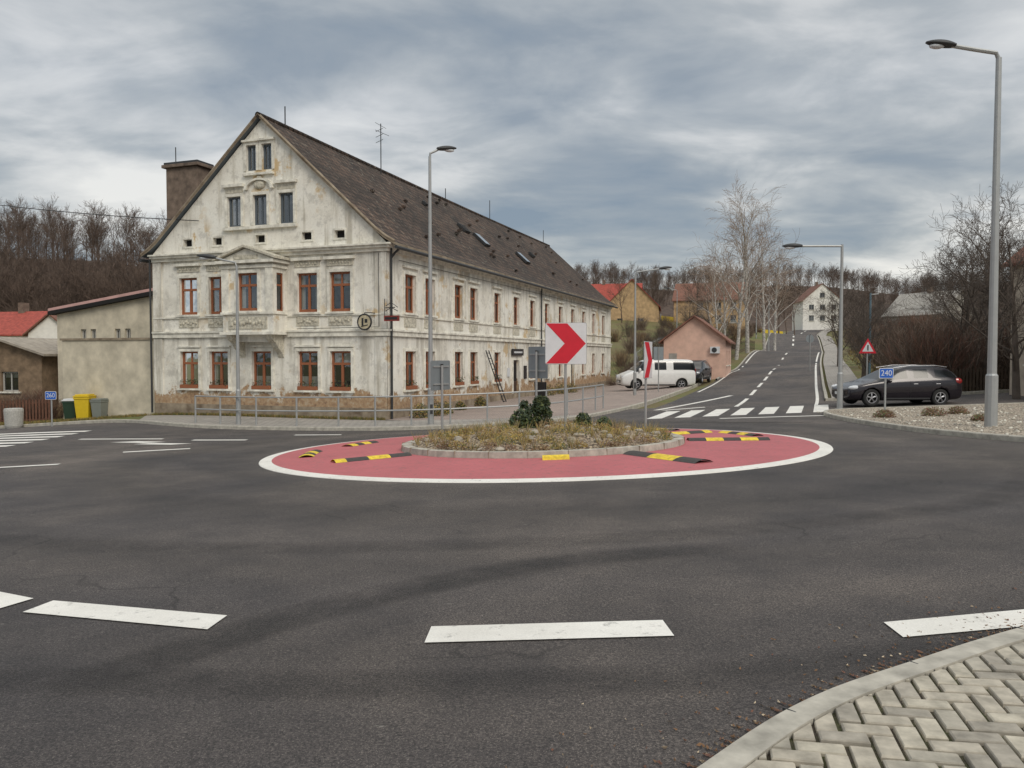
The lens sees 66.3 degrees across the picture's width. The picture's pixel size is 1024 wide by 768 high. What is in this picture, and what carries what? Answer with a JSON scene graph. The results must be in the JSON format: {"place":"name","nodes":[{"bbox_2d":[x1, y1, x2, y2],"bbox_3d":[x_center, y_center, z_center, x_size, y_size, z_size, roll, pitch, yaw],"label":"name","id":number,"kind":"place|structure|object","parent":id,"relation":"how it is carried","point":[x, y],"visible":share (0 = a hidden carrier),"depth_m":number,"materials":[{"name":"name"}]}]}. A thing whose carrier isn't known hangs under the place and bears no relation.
{"place":"outdoors","nodes":[
{"label":"outdoors","id":0,"kind":"place"},
{"bbox_2d":[140,415,576,426],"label":"pavement","id":1,"kind":"structure","parent":0,"point":[247,421],"depth_m":30.54,"materials":[{"name":"concrete"}]},
{"bbox_2d":[197,254,240,423],"bbox_3d":[-11.024,-1.520,29.565,1.627,6.744,0.319,0,2,0],"label":"street lamp","id":2,"kind":"object","parent":1,"relation":"on","point":[238,390],"visible":0.81,"depth_m":29.52,"materials":[{"name":"metal"}]},
{"bbox_2d":[194,384,603,425],"bbox_3d":[-3.623,0.836,30.194,16.829,1.379,4.604,0,2,-13],"label":"pedestrian railing","id":3,"kind":"object","parent":1,"relation":"on","point":[410,409],"visible":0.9,"depth_m":28.69,"materials":[{"name":"metal"}]},
{"bbox_2d":[428,146,456,423],"bbox_3d":[-2.566,-3.417,28.436,1.157,10.394,0.340,-1,2,-20],"label":"street lamp","id":4,"kind":"object","parent":1,"relation":"on","point":[430,332],"visible":0.82,"depth_m":28.25,"materials":[{"name":"metal"}]},
{"bbox_2d":[1,259,1009,408],"bbox_3d":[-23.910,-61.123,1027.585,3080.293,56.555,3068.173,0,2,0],"label":"ground","id":5,"kind":"structure","parent":0,"point":[669,312],"depth_m":119.88,"materials":[{"name":"brown plant"}]},
{"bbox_2d":[0,336,27,337],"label":"walls","id":6,"kind":"structure","parent":5,"relation":"on","point":[15,336],"depth_m":65.74,"materials":[{"name":"white paint"}]},
{"bbox_2d":[0,303,46,335],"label":"roof","id":7,"kind":"structure","parent":6,"relation":"on","point":[22,320],"depth_m":68.08,"materials":[{"name":"red tile"}]},
{"bbox_2d":[0,399,49,422],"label":"wooden fence","id":8,"kind":"object","parent":5,"relation":"on","point":[26,409],"visible":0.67,"depth_m":38.29,"materials":[{"name":"brown wood"}]},
{"bbox_2d":[0,337,58,404],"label":"garden shed","id":9,"kind":"structure","parent":5,"relation":"on","point":[30,364],"depth_m":43.45,"materials":[{"name":"paint"}]},
{"bbox_2d":[3,372,18,390],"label":"windows","id":10,"kind":"structure","parent":9,"relation":"in","point":[10,379],"depth_m":43.73,"materials":[{"name":"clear glass"}]},
{"bbox_2d":[22,314,56,338],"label":"white cottage","id":11,"kind":"structure","parent":5,"relation":"on","point":[45,326],"depth_m":59.85,"materials":[{"name":"paint"}]},
{"bbox_2d":[45,391,56,425],"bbox_3d":[-19.301,1.094,32.849,0.500,1.570,0.093,0,2,6],"label":"route number sign","id":12,"kind":"object","parent":5,"relation":"on","point":[50,395],"visible":1,"depth_m":32.80,"materials":[{"name":"metal"}]},
{"bbox_2d":[0,193,166,311],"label":"forest trees","id":13,"kind":"object","parent":5,"relation":"on","point":[68,284],"visible":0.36,"depth_m":116.68,"materials":[{"name":"brown plant"}]},
{"bbox_2d":[47,288,153,407],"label":"beige outbuilding","id":14,"kind":"structure","parent":5,"relation":"on","point":[125,315],"depth_m":41.96,"materials":[{"name":"paint"}]},
{"bbox_2d":[82,329,130,337],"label":"windows","id":15,"kind":"structure","parent":14,"relation":"in","point":[83,330],"depth_m":41.98,"materials":[{"name":"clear glass"}]},
{"bbox_2d":[59,416,143,421],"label":"grass verge","id":16,"kind":"object","parent":5,"relation":"on","point":[138,418],"depth_m":34.50,"materials":[{"name":"green plant"}]},
{"bbox_2d":[61,398,75,419],"bbox_3d":[-21.006,1.228,37.397,0.630,1.068,0.815,0,2,-11],"label":"wheelie bin","id":17,"kind":"object","parent":16,"relation":"on","point":[68,408],"visible":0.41,"depth_m":37.06,"materials":[{"name":"plastic"}]},
{"bbox_2d":[73,394,95,418],"bbox_3d":[-20.203,1.090,37.095,0.720,1.222,0.929,0,2,-6],"label":"wheelie bin","id":18,"kind":"object","parent":16,"relation":"on","point":[82,403],"visible":0.75,"depth_m":36.73,"materials":[{"name":"plastic"}]},
{"bbox_2d":[89,398,108,417],"bbox_3d":[-19.497,1.163,37.093,0.570,0.966,0.739,0,2,6],"label":"wheelie bin","id":19,"kind":"object","parent":16,"relation":"on","point":[99,406],"visible":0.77,"depth_m":36.82,"materials":[{"name":"plastic"}]},
{"bbox_2d":[59,338,154,416],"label":"wall","id":20,"kind":"structure","parent":5,"relation":"on","point":[116,372],"depth_m":37.16,"materials":[{"name":"paint"}]},
{"bbox_2d":[153,120,610,409],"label":"walls","id":21,"kind":"structure","parent":5,"relation":"on","point":[323,209],"depth_m":34.40,"materials":[{"name":"paint"}]},
{"bbox_2d":[139,112,617,308],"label":"tiled roof","id":22,"kind":"structure","parent":21,"relation":"on","point":[351,181],"depth_m":40.26,"materials":[{"name":"tile"}]},
{"bbox_2d":[0,205,198,220],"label":"overhead cable","id":23,"kind":"object","parent":22,"relation":"attached to","point":[98,214],"visible":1,"depth_m":36.15,"materials":[{"name":"black plastic"}]},
{"bbox_2d":[161,147,213,224],"bbox_3d":[-15.854,-4.986,38.657,2.200,13.400,1.300,1,2,20],"label":"chimney","id":24,"kind":"object","parent":22,"relation":"on","point":[184,179],"visible":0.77,"depth_m":38.05,"materials":[{"name":"paint"}]},
{"bbox_2d":[149,106,605,418],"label":"roof fittings","id":25,"kind":"object","parent":22,"relation":"attached to","point":[482,240],"visible":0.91,"depth_m":35.98,"materials":[{"name":"grey metal"}]},
{"bbox_2d":[147,137,613,419],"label":"mouldings and trim","id":26,"kind":"object","parent":21,"relation":"attached to","point":[242,254],"visible":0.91,"depth_m":33.62,"materials":[{"name":"paint"}]},
{"bbox_2d":[357,299,399,329],"bbox_3d":[-5.377,-2.808,31.752,1.870,1.260,0.390,1,2,20],"label":"pub sign","id":27,"kind":"object","parent":26,"relation":"attached to","point":[364,321],"visible":1,"depth_m":31.73,"materials":[{"name":"beige plastic"}]},
{"bbox_2d":[180,144,602,391],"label":"windows and doors","id":28,"kind":"structure","parent":21,"relation":"attached to","point":[341,360],"depth_m":34.17,"materials":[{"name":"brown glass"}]},
{"bbox_2d":[0,350,883,425],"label":"grass tufts","id":29,"kind":"object","parent":5,"relation":"on","point":[207,414],"visible":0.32,"depth_m":35.10,"materials":[{"name":"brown plant"}]},
{"bbox_2d":[0,304,1010,421],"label":"shrub border","id":30,"kind":"object","parent":5,"relation":"on","point":[931,344],"visible":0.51,"depth_m":39.55,"materials":[{"name":"brown plant"}]},
{"bbox_2d":[0,332,1023,767],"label":"kerbs","id":31,"kind":"structure","parent":5,"relation":"on","point":[752,746],"depth_m":4.16,"materials":[{"name":"concrete"}]},
{"bbox_2d":[604,270,633,322],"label":"bare tree","id":32,"kind":"object","parent":5,"relation":"on","point":[619,289],"visible":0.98,"depth_m":129.64,"materials":[{"name":"brown plant"}]},
{"bbox_2d":[610,280,659,321],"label":"walls","id":33,"kind":"structure","parent":5,"relation":"on","point":[647,306],"depth_m":134.15,"materials":[{"name":"yellow paint"}]},
{"bbox_2d":[640,266,671,300],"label":"bare tree","id":34,"kind":"object","parent":5,"relation":"on","point":[656,279],"visible":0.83,"depth_m":178.56,"materials":[{"name":"brown plant"}]},
{"bbox_2d":[660,291,705,329],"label":"bare tree","id":35,"kind":"object","parent":5,"relation":"on","point":[690,314],"visible":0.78,"depth_m":107.46,"materials":[{"name":"brown plant"}]},
{"bbox_2d":[659,315,735,379],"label":"pink garage","id":36,"kind":"structure","parent":5,"relation":"on","point":[693,337],"depth_m":59.57,"materials":[{"name":"paint"}]},
{"bbox_2d":[678,258,720,316],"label":"bare tree","id":37,"kind":"object","parent":5,"relation":"on","point":[697,281],"visible":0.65,"depth_m":117.54,"materials":[{"name":"brown plant"}]},
{"bbox_2d":[674,300,744,330],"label":"walls","id":38,"kind":"structure","parent":5,"relation":"on","point":[676,309],"depth_m":134.86,"materials":[{"name":"brown paint"}]},
{"bbox_2d":[672,278,748,300],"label":"roof","id":39,"kind":"structure","parent":38,"relation":"on","point":[679,288],"depth_m":137.58,"materials":[{"name":"tile"}]},
{"bbox_2d":[685,277,738,323],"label":"bare tree","id":40,"kind":"object","parent":5,"relation":"on","point":[706,308],"visible":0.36,"depth_m":124.69,"materials":[{"name":"brown plant"}]},
{"bbox_2d":[665,245,765,332],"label":"birch tree","id":41,"kind":"object","parent":5,"relation":"on","point":[712,297],"visible":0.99,"depth_m":75.91,"materials":[{"name":"grey plant"}]},
{"bbox_2d":[685,236,759,335],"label":"birch tree","id":42,"kind":"object","parent":5,"relation":"on","point":[724,304],"visible":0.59,"depth_m":89.60,"materials":[{"name":"grey plant"}]},
{"bbox_2d":[731,340,754,359],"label":"picket fence","id":43,"kind":"object","parent":5,"relation":"on","point":[752,347],"visible":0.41,"depth_m":87.75,"materials":[{"name":"brown wood"}]},
{"bbox_2d":[687,177,812,352],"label":"birch tree","id":44,"kind":"object","parent":5,"relation":"on","point":[747,320],"visible":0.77,"depth_m":84.57,"materials":[{"name":"grey plant"}]},
{"bbox_2d":[684,186,821,359],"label":"birch tree","id":45,"kind":"object","parent":5,"relation":"on","point":[744,264],"visible":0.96,"depth_m":79.38,"materials":[{"name":"grey plant"}]},
{"bbox_2d":[715,227,808,350],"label":"birch tree","id":46,"kind":"object","parent":5,"relation":"on","point":[764,325],"visible":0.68,"depth_m":91.92,"materials":[{"name":"grey plant"}]},
{"bbox_2d":[735,239,818,350],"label":"birch tree","id":47,"kind":"object","parent":5,"relation":"on","point":[775,321],"visible":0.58,"depth_m":102.22,"materials":[{"name":"grey plant"}]},
{"bbox_2d":[767,262,796,332],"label":"bare tree","id":48,"kind":"object","parent":5,"relation":"on","point":[780,290],"visible":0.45,"depth_m":149.10,"materials":[{"name":"grey plant"}]},
{"bbox_2d":[573,259,1008,319],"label":"hillside forest","id":49,"kind":"object","parent":5,"relation":"on","point":[872,281],"visible":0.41,"depth_m":429.33,"materials":[{"name":"brown plant"}]},
{"bbox_2d":[777,275,815,334],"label":"bare tree","id":50,"kind":"object","parent":5,"relation":"on","point":[794,302],"visible":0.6,"depth_m":127.77,"materials":[{"name":"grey plant"}]},
{"bbox_2d":[792,284,839,330],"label":"walls","id":51,"kind":"structure","parent":5,"relation":"on","point":[801,323],"depth_m":189.73,"materials":[{"name":"white paint"}]},
{"bbox_2d":[791,282,839,303],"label":"roof","id":52,"kind":"structure","parent":51,"relation":"on","point":[813,288],"depth_m":193.14,"materials":[{"name":"tile"}]},
{"bbox_2d":[809,293,835,320],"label":"windows","id":53,"kind":"structure","parent":51,"relation":"attached to","point":[811,307],"depth_m":189.89,"materials":[{"name":"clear glass"}]},
{"bbox_2d":[793,281,875,365],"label":"fruit tree","id":54,"kind":"object","parent":5,"relation":"on","point":[831,311],"visible":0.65,"depth_m":59.43,"materials":[{"name":"brown plant"}]},
{"bbox_2d":[818,329,856,397],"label":"hill footpath","id":55,"kind":"structure","parent":5,"relation":"on","point":[830,360],"depth_m":62.65,"materials":[{"name":"concrete"}]},
{"bbox_2d":[859,339,875,374],"bbox_3d":[16.400,-0.705,36.187,0.800,2.814,0.093,0,2,0],"label":"warning sign","id":56,"kind":"object","parent":5,"relation":"on","point":[867,347],"visible":0.89,"depth_m":36.12,"materials":[{"name":"metal"}]},
{"bbox_2d":[826,290,912,375],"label":"fruit tree","id":57,"kind":"object","parent":5,"relation":"on","point":[866,322],"visible":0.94,"depth_m":40.95,"materials":[{"name":"brown plant"}]},
{"bbox_2d":[822,276,918,376],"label":"fruit tree","id":58,"kind":"object","parent":5,"relation":"on","point":[862,324],"visible":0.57,"depth_m":47.78,"materials":[{"name":"brown plant"}]},
{"bbox_2d":[885,294,972,323],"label":"walls","id":59,"kind":"structure","parent":5,"relation":"on","point":[895,318],"depth_m":121.70,"materials":[{"name":"grey"}]},
{"bbox_2d":[881,287,963,316],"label":"roof","id":60,"kind":"structure","parent":59,"relation":"on","point":[900,298],"depth_m":125.47,"materials":[{"name":"grey tile"}]},
{"bbox_2d":[881,232,1021,345],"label":"fruit tree","id":61,"kind":"object","parent":5,"relation":"on","point":[967,313],"visible":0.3,"depth_m":40.55,"materials":[{"name":"brown plant"}]},
{"bbox_2d":[891,197,1023,398],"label":"fruit tree","id":62,"kind":"object","parent":5,"relation":"on","point":[1015,358],"visible":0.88,"depth_m":31.73,"materials":[{"name":"brown plant"}]},
{"bbox_2d":[899,176,1023,389],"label":"fruit tree","id":63,"kind":"object","parent":5,"relation":"on","point":[950,256],"visible":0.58,"depth_m":36.25,"materials":[{"name":"brown plant"}]},
{"bbox_2d":[914,233,1010,328],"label":"fruit tree","id":64,"kind":"object","parent":5,"relation":"on","point":[960,288],"visible":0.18,"depth_m":51.60,"materials":[{"name":"brown plant"}]},
{"bbox_2d":[933,230,1022,328],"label":"fruit tree","id":65,"kind":"object","parent":5,"relation":"on","point":[982,286],"visible":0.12,"depth_m":45.68,"materials":[{"name":"brown plant"}]},
{"bbox_2d":[948,367,1009,391],"bbox_3d":[24.300,-0.270,35.935,11.490,1.664,0.067,0,2,0],"label":"wooden fence","id":66,"kind":"object","parent":5,"relation":"on","point":[977,372],"visible":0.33,"depth_m":35.91,"materials":[{"name":"brown wood"}]},
{"bbox_2d":[1003,247,1023,395],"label":"rendered cottage","id":67,"kind":"structure","parent":5,"relation":"on","point":[1021,359],"depth_m":33.29,"materials":[{"name":"paint"}]},
{"bbox_2d":[0,393,1023,767],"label":"road asphalt","id":68,"kind":"structure","parent":0,"point":[864,533],"depth_m":5.99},
{"bbox_2d":[3,408,23,428],"bbox_3d":[-21.600,1.480,33.975,0.760,0.860,0.760,0,2,0],"label":"concrete litter bin","id":69,"kind":"object","parent":68,"relation":"on","point":[13,417],"visible":0.98,"depth_m":33.70,"materials":[{"name":"grey concrete"}]},
{"bbox_2d":[208,563,550,643],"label":"tyre marks","id":70,"kind":"object","parent":68,"relation":"on","point":[265,627],"visible":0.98,"depth_m":5.37,"materials":[{"name":"rubber"}]},
{"bbox_2d":[401,432,684,458],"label":"roundabout kerb","id":71,"kind":"structure","parent":68,"relation":"on","point":[677,440],"depth_m":15.96,"materials":[{"name":"concrete"}]},
{"bbox_2d":[412,426,672,450],"bbox_3d":[0.720,1.264,18.907,6.300,0.466,6.300,0,2,0],"label":"roundabout planting bed","id":72,"kind":"object","parent":71,"relation":"on","point":[590,441],"visible":0.22,"depth_m":16.94,"materials":[{"name":"plant"}]},
{"bbox_2d":[430,360,449,433],"bbox_3d":[-1.764,0.497,19.640,0.105,2.170,0.740,1,3,35],"label":"chevron sign","id":73,"kind":"object","parent":72,"relation":"on","point":[439,375],"visible":0.93,"depth_m":19.59,"materials":[{"name":"metal"}]},
{"bbox_2d":[528,346,547,400],"bbox_3d":[0.674,0.227,21.232,0.105,2.480,0.860,-1,3,-35],"label":"road sign back","id":74,"kind":"object","parent":72,"relation":"on","point":[537,367],"visible":0.81,"depth_m":21.18,"materials":[{"name":"metal"}]},
{"bbox_2d":[411,395,672,450],"bbox_3d":[0.737,0.875,18.881,6.291,1.215,6.482,0,2,0],"label":"island planting","id":75,"kind":"object","parent":72,"relation":"on","point":[539,410],"visible":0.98,"depth_m":17.77,"materials":[{"name":"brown plant"}]},
{"bbox_2d":[545,323,586,429],"bbox_3d":[1.251,-0.052,18.293,0.970,2.755,0.105,0,2,-3],"label":"chevron sign","id":76,"kind":"object","parent":72,"relation":"on","point":[565,344],"visible":0.96,"depth_m":18.21,"materials":[{"name":"metal"}]},
{"bbox_2d":[643,341,651,427],"bbox_3d":[3.466,0.266,20.216,0.105,2.725,0.950,1,2,22],"label":"chevron sign","id":77,"kind":"object","parent":72,"relation":"on","point":[647,351],"visible":0.95,"depth_m":20.19,"materials":[{"name":"metal"}]},
{"bbox_2d":[259,428,832,482],"bbox_3d":[0.720,1.530,18.917,13.040,0.602,13.040,0,2,0],"label":"roundabout apron","id":78,"kind":"object","parent":68,"relation":"on","point":[774,450],"visible":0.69,"depth_m":14.87,"materials":[{"name":"red paint"}]},
{"bbox_2d":[330,452,411,462],"bbox_3d":[-2.969,1.556,16.611,1.700,0.106,0.360,-1,2,-32],"label":"rubber speed hump","id":79,"kind":"object","parent":78,"relation":"on","point":[371,457],"visible":1,"depth_m":16.49,"materials":[{"name":"yellow rubber"}]},
{"bbox_2d":[542,454,569,459],"bbox_3d":[0.853,1.466,15.262,0.529,0.194,0.200,0,2,0],"label":"yellow hump end","id":80,"kind":"object","parent":78,"relation":"on","point":[556,457],"visible":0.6,"depth_m":15.19,"materials":[{"name":"plastic"}]},
{"bbox_2d":[623,450,712,463],"bbox_3d":[2.950,1.388,15.047,0.460,0.116,2.080,-1,2,-30],"label":"rubber speed hump","id":81,"kind":"object","parent":78,"relation":"on","point":[665,457],"visible":1,"depth_m":14.89,"materials":[{"name":"yellow rubber"}]},
{"bbox_2d":[671,430,711,433],"bbox_3d":[4.574,1.314,21.136,1.900,0.074,0.400,-1,2,-30],"label":"rubber speed hump","id":82,"kind":"object","parent":78,"relation":"on","point":[695,432],"visible":0.66,"depth_m":21.18,"materials":[{"name":"yellow rubber"}]},
{"bbox_2d":[686,437,769,440],"bbox_3d":[5.167,1.312,18.754,1.900,0.091,0.400,0,2,2],"label":"rubber speed hump","id":83,"kind":"object","parent":78,"relation":"on","point":[729,439],"visible":1,"depth_m":18.62,"materials":[{"name":"yellow rubber"}]},
{"bbox_2d":[505,572,1023,767],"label":"dead leaves","id":84,"kind":"object","parent":68,"relation":"on","point":[732,736],"visible":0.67,"depth_m":4.03,"materials":[{"name":"brown plant"}]},
{"bbox_2d":[782,243,843,408],"bbox_3d":[11.360,-2.039,29.546,2.400,6.500,0.320,0,2,0],"label":"street lamp","id":85,"kind":"object","parent":68,"relation":"on","point":[840,361],"visible":0.87,"depth_m":29.49,"materials":[{"name":"metal"}]},
{"bbox_2d":[746,642,1023,767],"bbox_3d":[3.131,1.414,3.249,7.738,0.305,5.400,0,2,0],"label":"block paving","id":86,"kind":"structure","parent":68,"relation":"on","point":[809,751],"depth_m":3.42,"materials":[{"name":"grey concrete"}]},
{"bbox_2d":[831,365,961,405],"bbox_3d":[15.446,0.036,31.621,4.732,1.612,2.246,0,2,-4],"label":"parked car","id":87,"kind":"object","parent":68,"relation":"on","point":[935,385],"visible":0.94,"depth_m":30.82,"materials":[{"name":"black paint"}]},
{"bbox_2d":[817,403,1023,436],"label":"gravel bed","id":88,"kind":"object","parent":68,"relation":"on","point":[964,420],"visible":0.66,"depth_m":23.52,"materials":[{"name":"beige gravel"}]},
{"bbox_2d":[873,409,896,417],"bbox_3d":[11.667,0.926,24.557,0.719,0.329,0.696,0,2,0],"label":"shrub","id":89,"kind":"object","parent":88,"relation":"on","point":[887,413],"visible":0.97,"depth_m":24.46,"materials":[{"name":"brown plant"}]},
{"bbox_2d":[879,368,893,410],"bbox_3d":[12.395,0.333,26.017,0.500,1.720,0.093,0,2,-6],"label":"route number sign","id":90,"kind":"object","parent":88,"relation":"on","point":[884,373],"visible":0.98,"depth_m":25.96,"materials":[{"name":"metal"}]},
{"bbox_2d":[921,406,947,415],"bbox_3d":[13.222,0.853,24.543,0.815,0.384,0.814,0,2,0],"label":"shrub","id":91,"kind":"object","parent":88,"relation":"on","point":[929,411],"visible":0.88,"depth_m":24.47,"materials":[{"name":"brown plant"}]},
{"bbox_2d":[947,406,969,413],"bbox_3d":[14.245,0.844,25.051,0.720,0.318,0.741,0,2,0],"label":"shrub","id":92,"kind":"object","parent":88,"relation":"on","point":[955,410],"visible":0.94,"depth_m":24.95,"materials":[{"name":"brown plant"}]},
{"bbox_2d":[925,39,1001,426],"bbox_3d":[11.441,-3.634,19.883,2.057,10.044,0.440,0,2,0],"label":"street lamp","id":93,"kind":"object","parent":88,"relation":"on","point":[991,401],"visible":0.9,"depth_m":19.83,"materials":[{"name":"metal"}]},
{"bbox_2d":[0,0,1023,294],"label":"sky","id":94,"kind":"structure","parent":0,"point":[609,129],"materials":[{"name":"grey"}]},
{"bbox_2d":[388,380,698,419],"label":"forecourt pavement","id":95,"kind":"structure","parent":0,"point":[617,396],"depth_m":39.41,"materials":[{"name":"grey concrete"}]},
{"bbox_2d":[409,402,427,417],"bbox_3d":[-3.846,1.112,32.657,0.890,0.716,0.930,0,2,0],"label":"shrub","id":96,"kind":"object","parent":95,"relation":"on","point":[423,413],"visible":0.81,"depth_m":32.54,"materials":[{"name":"brown plant"}]},
{"bbox_2d":[485,350,506,401],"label":"ladder","id":97,"kind":"object","parent":95,"relation":"on","point":[495,374],"visible":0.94,"depth_m":42.37,"materials":[{"name":"brown"}]},
{"bbox_2d":[633,266,671,394],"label":"street lamp","id":98,"kind":"object","parent":95,"relation":"on","point":[634,372],"visible":0.89,"depth_m":43.87,"materials":[{"name":"metal"}]},
{"bbox_2d":[616,359,695,388],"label":"white van","id":99,"kind":"object","parent":95,"relation":"on","point":[677,372],"visible":0.93,"depth_m":50.65,"materials":[{"name":"paint"}]},
{"bbox_2d":[653,346,663,390],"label":"road sign back","id":100,"kind":"object","parent":95,"relation":"on","point":[658,354],"visible":0.91,"depth_m":47.00,"materials":[{"name":"metal"}]},
{"bbox_2d":[691,360,711,382],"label":"parked car","id":101,"kind":"object","parent":95,"relation":"on","point":[703,369],"visible":0.52,"depth_m":54.72,"materials":[{"name":"paint"}]},
{"bbox_2d":[610,330,823,422],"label":"hill road","id":102,"kind":"structure","parent":0,"point":[789,381],"depth_m":43.66,"materials":[{"name":"grey asphalt"}]},
{"bbox_2d":[0,331,1023,641],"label":"road markings","id":103,"kind":"object","parent":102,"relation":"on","point":[912,627],"visible":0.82,"depth_m":5.10,"materials":[{"name":"white paint"}]},
{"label":"walls","id":104,"kind":"object","parent":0,"visible":0},
{"bbox_2d":[591,280,642,300],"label":"roof","id":105,"kind":"structure","parent":104,"relation":"on","point":[603,286],"depth_m":147.94,"materials":[{"name":"red tile"}]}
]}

